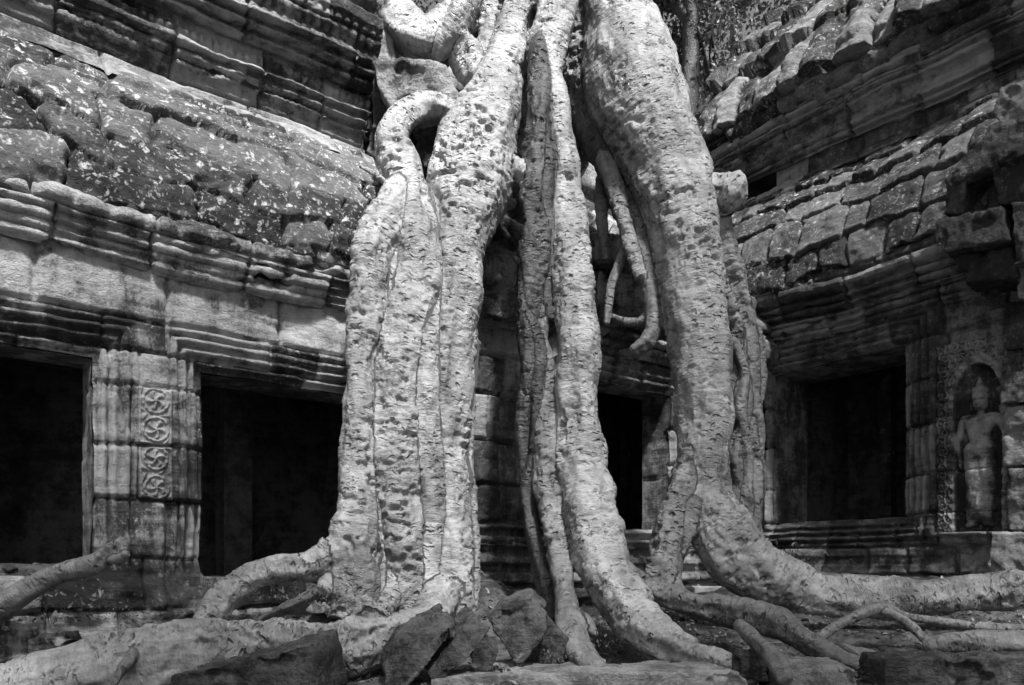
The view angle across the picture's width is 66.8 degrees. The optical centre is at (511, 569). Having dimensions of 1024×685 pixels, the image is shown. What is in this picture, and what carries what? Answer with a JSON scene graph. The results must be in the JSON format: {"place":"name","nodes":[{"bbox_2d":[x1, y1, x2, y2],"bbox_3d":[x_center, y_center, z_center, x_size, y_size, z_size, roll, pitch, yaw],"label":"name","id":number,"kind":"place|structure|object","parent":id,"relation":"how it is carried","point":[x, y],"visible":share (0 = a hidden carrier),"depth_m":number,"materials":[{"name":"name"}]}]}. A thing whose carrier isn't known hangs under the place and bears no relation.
{"place":"outdoors","nodes":[
{"label":"outdoors","id":0,"kind":"place"},
{"bbox_2d":[377,0,797,100],"label":"sky","id":1,"kind":"structure","parent":0,"point":[433,5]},
{"bbox_2d":[253,570,1023,684],"bbox_3d":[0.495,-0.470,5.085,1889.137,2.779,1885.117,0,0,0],"label":"ground","id":2,"kind":"structure","parent":0,"point":[867,639],"depth_m":5.27,"materials":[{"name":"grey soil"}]},
{"bbox_2d":[28,630,81,653],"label":"stone block","id":3,"kind":"structure","parent":2,"relation":"on","point":[39,643],"depth_m":4.20,"materials":[{"name":"stone"}]},
{"bbox_2d":[45,636,73,645],"bbox_3d":[-2.413,0.379,4.151,0.121,0.052,0.091,0,0,0],"label":"stone chip","id":4,"kind":"object","parent":3,"relation":"on","point":[59,641],"visible":1,"depth_m":4.12,"materials":[{"name":"grey stone"}]},
{"bbox_2d":[51,595,184,619],"bbox_3d":[-2.236,0.200,4.362,0.784,0.163,0.368,0,0,19],"label":"weed","id":5,"kind":"object","parent":2,"relation":"on","point":[122,609],"visible":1,"depth_m":4.33,"materials":[{"name":"grey plant"}]},
{"bbox_2d":[0,0,383,662],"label":"gallery","id":6,"kind":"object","parent":2,"relation":"on","point":[188,190],"visible":0.76,"depth_m":5.09,"materials":[{"name":"stone"}]},
{"bbox_2d":[0,563,56,574],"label":"stone block","id":7,"kind":"structure","parent":6,"relation":"on","point":[16,569],"depth_m":4.62,"materials":[{"name":"stone"}]},
{"bbox_2d":[0,537,130,623],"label":"broken root","id":8,"kind":"object","parent":6,"relation":"attached to","point":[16,597],"visible":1,"depth_m":4.15,"materials":[{"name":"grey plant"}]},
{"bbox_2d":[11,599,119,626],"bbox_3d":[-2.522,0.238,4.301,0.727,0.150,0.379,0,0,0],"label":"weed","id":9,"kind":"object","parent":6,"relation":"on","point":[56,619],"visible":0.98,"depth_m":4.29,"materials":[{"name":"grey plant"}]},
{"bbox_2d":[367,130,379,167],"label":"ruin block","id":10,"kind":"structure","parent":6,"relation":"on","point":[370,151],"depth_m":6.29,"materials":[{"name":"stone"}]},
{"bbox_2d":[372,69,387,132],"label":"ruin block","id":11,"kind":"structure","parent":10,"relation":"on","point":[380,108],"depth_m":6.20,"materials":[{"name":"stone"}]},
{"bbox_2d":[415,126,437,179],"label":"ruin block","id":12,"kind":"structure","parent":6,"relation":"on","point":[425,137],"depth_m":6.00,"materials":[{"name":"stone"}]},
{"bbox_2d":[171,629,347,684],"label":"stone block","id":13,"kind":"object","parent":2,"relation":"on","point":[312,659],"depth_m":3.67,"materials":[{"name":"stone"}]},
{"bbox_2d":[246,584,316,600],"bbox_3d":[-1.450,0.114,4.787,0.500,0.161,0.268,0,0,13],"label":"weed","id":14,"kind":"object","parent":2,"relation":"on","point":[272,592],"visible":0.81,"depth_m":4.78,"materials":[{"name":"grey plant"}]},
{"bbox_2d":[306,600,330,613],"bbox_3d":[-1.200,0.231,4.877,0.151,0.086,0.162,0,0,0],"label":"stone chip","id":15,"kind":"object","parent":2,"relation":"on","point":[318,608],"visible":0.73,"depth_m":4.80,"materials":[{"name":"grey stone"}]},
{"bbox_2d":[276,579,378,605],"bbox_3d":[-1.132,0.137,4.750,0.604,0.170,0.255,0,0,-15],"label":"weed","id":16,"kind":"object","parent":2,"relation":"on","point":[318,600],"visible":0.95,"depth_m":4.73,"materials":[{"name":"grey plant"}]},
{"bbox_2d":[326,603,350,619],"bbox_3d":[-1.063,0.256,4.781,0.182,0.114,0.177,0,0,0],"label":"stone chip","id":17,"kind":"object","parent":2,"relation":"on","point":[341,611],"visible":0.81,"depth_m":4.72,"materials":[{"name":"grey stone"}]},
{"bbox_2d":[335,594,377,615],"bbox_3d":[-0.957,0.220,4.823,0.257,0.152,0.197,0,0,0],"label":"stone chip","id":18,"kind":"object","parent":2,"relation":"on","point":[358,602],"visible":0.55,"depth_m":4.74,"materials":[{"name":"grey stone"}]},
{"bbox_2d":[350,603,393,618],"bbox_3d":[-0.860,0.275,4.783,0.259,0.162,0.188,0,0,0],"label":"stone chip","id":19,"kind":"object","parent":2,"relation":"on","point":[368,610],"visible":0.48,"depth_m":4.73,"materials":[{"name":"grey stone"}]},
{"bbox_2d":[381,603,455,684],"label":"stone block","id":20,"kind":"object","parent":2,"relation":"on","point":[411,646],"depth_m":3.96,"materials":[{"name":"stone"}]},
{"bbox_2d":[0,0,1023,684],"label":"strangler tree","id":21,"kind":"object","parent":2,"relation":"on","point":[600,86],"visible":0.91,"depth_m":5.41,"materials":[{"name":"grey plant"}]},
{"bbox_2d":[359,164,385,184],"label":"twig","id":22,"kind":"object","parent":21,"relation":"attached to","point":[377,176],"visible":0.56,"depth_m":5.59,"materials":[{"name":"white wood"}]},
{"bbox_2d":[372,57,458,141],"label":"ruin block","id":23,"kind":"structure","parent":21,"relation":"on","point":[399,78],"depth_m":6.06,"materials":[{"name":"stone"}]},
{"bbox_2d":[789,544,856,569],"bbox_3d":[2.192,-0.094,5.910,0.960,0.216,0.389,0,0,0],"label":"weed","id":24,"kind":"object","parent":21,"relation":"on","point":[792,554],"visible":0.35,"depth_m":5.88,"materials":[{"name":"grey plant"}]},
{"bbox_2d":[838,586,950,612],"bbox_3d":[2.671,0.204,5.320,0.909,0.187,0.466,0,0,0],"label":"weed","id":25,"kind":"object","parent":21,"relation":"on","point":[897,605],"visible":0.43,"depth_m":5.22,"materials":[{"name":"grey plant"}]},
{"bbox_2d":[414,0,665,22],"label":"jungle tree","id":26,"kind":"object","parent":2,"relation":"on","point":[423,8],"depth_m":26.70,"materials":[{"name":"grey plant"}]},
{"bbox_2d":[524,615,568,663],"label":"stone block","id":27,"kind":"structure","parent":2,"relation":"on","point":[555,639],"depth_m":4.39,"materials":[{"name":"stone"}]},
{"bbox_2d":[340,52,779,608],"bbox_3d":[0.276,-2.173,8.246,4.666,5.466,2.879,0,0,-38],"label":"gallery","id":28,"kind":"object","parent":2,"relation":"on","point":[635,405],"visible":0.16,"depth_m":7.13,"materials":[{"name":"stone"}]},
{"bbox_2d":[378,27,399,60],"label":"ruin block","id":29,"kind":"structure","parent":28,"relation":"attached to","point":[388,51],"depth_m":6.32,"materials":[{"name":"stone"}]},
{"bbox_2d":[480,285,517,325],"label":"wall block","id":30,"kind":"structure","parent":28,"relation":"attached to","point":[503,307],"depth_m":6.25,"materials":[{"name":"stone"}]},
{"bbox_2d":[506,200,523,223],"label":"wall block","id":31,"kind":"structure","parent":28,"relation":"attached to","point":[515,214],"depth_m":6.60,"materials":[{"name":"stone"}]},
{"bbox_2d":[595,271,644,317],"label":"wall block","id":32,"kind":"structure","parent":28,"relation":"attached to","point":[628,301],"depth_m":6.80,"materials":[{"name":"stone"}]},
{"bbox_2d":[591,232,631,274],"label":"wall block","id":33,"kind":"structure","parent":32,"relation":"on","point":[599,263],"depth_m":6.77,"materials":[{"name":"stone"}]},
{"bbox_2d":[747,258,793,279],"bbox_3d":[1.997,-2.698,6.890,0.978,0.191,0.378,0,0,0],"label":"weed","id":34,"kind":"object","parent":28,"relation":"on","point":[751,267],"visible":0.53,"depth_m":6.89,"materials":[{"name":"grey plant"}]},
{"bbox_2d":[431,660,747,684],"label":"stone slab","id":35,"kind":"structure","parent":2,"relation":"on","point":[654,672],"depth_m":3.91,"materials":[{"name":"grey stone"}]},
{"bbox_2d":[424,604,489,678],"bbox_3d":[-0.310,0.390,4.146,0.342,0.401,0.425,0,0,-17],"label":"stone block","id":36,"kind":"object","parent":35,"relation":"on","point":[451,654],"depth_m":4.00,"materials":[{"name":"stone"}]},
{"bbox_2d":[470,634,497,671],"bbox_3d":[-0.146,0.434,4.095,0.148,0.214,0.212,0,0,0],"label":"stone block","id":37,"kind":"object","parent":35,"relation":"on","point":[483,655],"depth_m":4.00,"materials":[{"name":"stone"}]},
{"bbox_2d":[463,659,510,671],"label":"weed","id":38,"kind":"object","parent":35,"relation":"on","point":[495,667],"visible":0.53,"depth_m":4.09,"materials":[{"name":"grey plant"}]},
{"bbox_2d":[488,588,546,666],"bbox_3d":[0.034,0.325,4.435,0.347,0.430,0.531,0,0,0],"label":"stone block","id":39,"kind":"object","parent":35,"relation":"on","point":[517,620],"depth_m":4.29,"materials":[{"name":"stone"}]},
{"bbox_2d":[532,649,568,662],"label":"weed","id":40,"kind":"object","parent":35,"relation":"on","point":[553,657],"visible":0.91,"depth_m":4.34,"materials":[{"name":"grey plant"}]},
{"bbox_2d":[433,0,755,98],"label":"jungle tree","id":41,"kind":"object","parent":2,"relation":"on","point":[729,8],"depth_m":31.86,"materials":[{"name":"grey plant"}]},
{"bbox_2d":[588,628,630,646],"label":"weed","id":42,"kind":"object","parent":2,"relation":"on","point":[599,639],"visible":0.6,"depth_m":4.58,"materials":[{"name":"grey plant"}]},
{"bbox_2d":[652,0,790,126],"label":"jungle tree","id":43,"kind":"object","parent":2,"relation":"on","point":[685,11],"visible":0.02,"depth_m":20.04,"materials":[{"name":"grey plant"}]},
{"bbox_2d":[656,0,798,105],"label":"jungle tree","id":44,"kind":"object","parent":2,"relation":"on","point":[737,6],"visible":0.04,"depth_m":20.76,"materials":[{"name":"grey plant"}]},
{"bbox_2d":[721,642,769,681],"bbox_3d":[1.301,0.513,4.319,0.214,0.204,0.369,0,0,0],"label":"stone block","id":45,"kind":"object","parent":2,"relation":"on","point":[747,664],"depth_m":4.15,"materials":[{"name":"stone"}]},
{"bbox_2d":[733,619,792,684],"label":"root stub","id":46,"kind":"object","parent":45,"relation":"on","point":[776,660],"visible":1,"depth_m":3.97,"materials":[{"name":"grey plant"}]},
{"bbox_2d":[776,539,828,560],"bbox_3d":[2.112,-0.161,6.313,0.956,0.200,0.563,0,0,0],"label":"weed","id":47,"kind":"object","parent":2,"relation":"on","point":[777,541],"visible":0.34,"depth_m":6.29,"materials":[{"name":"grey plant"}]},
{"bbox_2d":[767,656,856,684],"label":"stone slab","id":48,"kind":"object","parent":2,"relation":"on","point":[808,670],"depth_m":3.96,"materials":[{"name":"grey stone"}]},
{"bbox_2d":[699,0,1023,577],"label":"gallery","id":49,"kind":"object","parent":2,"relation":"on","point":[844,136],"visible":0.81,"depth_m":7.97,"materials":[{"name":"stone"}]},
{"bbox_2d":[934,83,1023,571],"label":"carved wall pier","id":50,"kind":"structure","parent":49,"relation":"attached to","point":[985,249],"depth_m":6.55,"materials":[{"name":"stone"}]},
{"bbox_2d":[855,667,871,680],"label":"weed","id":51,"kind":"object","parent":2,"relation":"on","point":[859,676],"visible":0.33,"depth_m":4.17,"materials":[{"name":"grey plant"}]},
{"bbox_2d":[817,602,1023,641],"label":"thin root","id":52,"kind":"object","parent":2,"relation":"on","point":[898,615],"visible":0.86,"depth_m":4.81,"materials":[{"name":"grey plant"}]},
{"bbox_2d":[859,649,1023,684],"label":"stone block","id":53,"kind":"object","parent":2,"relation":"on","point":[938,667],"depth_m":4.01,"materials":[{"name":"stone"}]},
{"bbox_2d":[922,629,1023,652],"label":"ground root","id":54,"kind":"object","parent":2,"relation":"on","point":[991,640],"visible":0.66,"depth_m":4.38,"materials":[{"name":"grey plant"}]}
]}

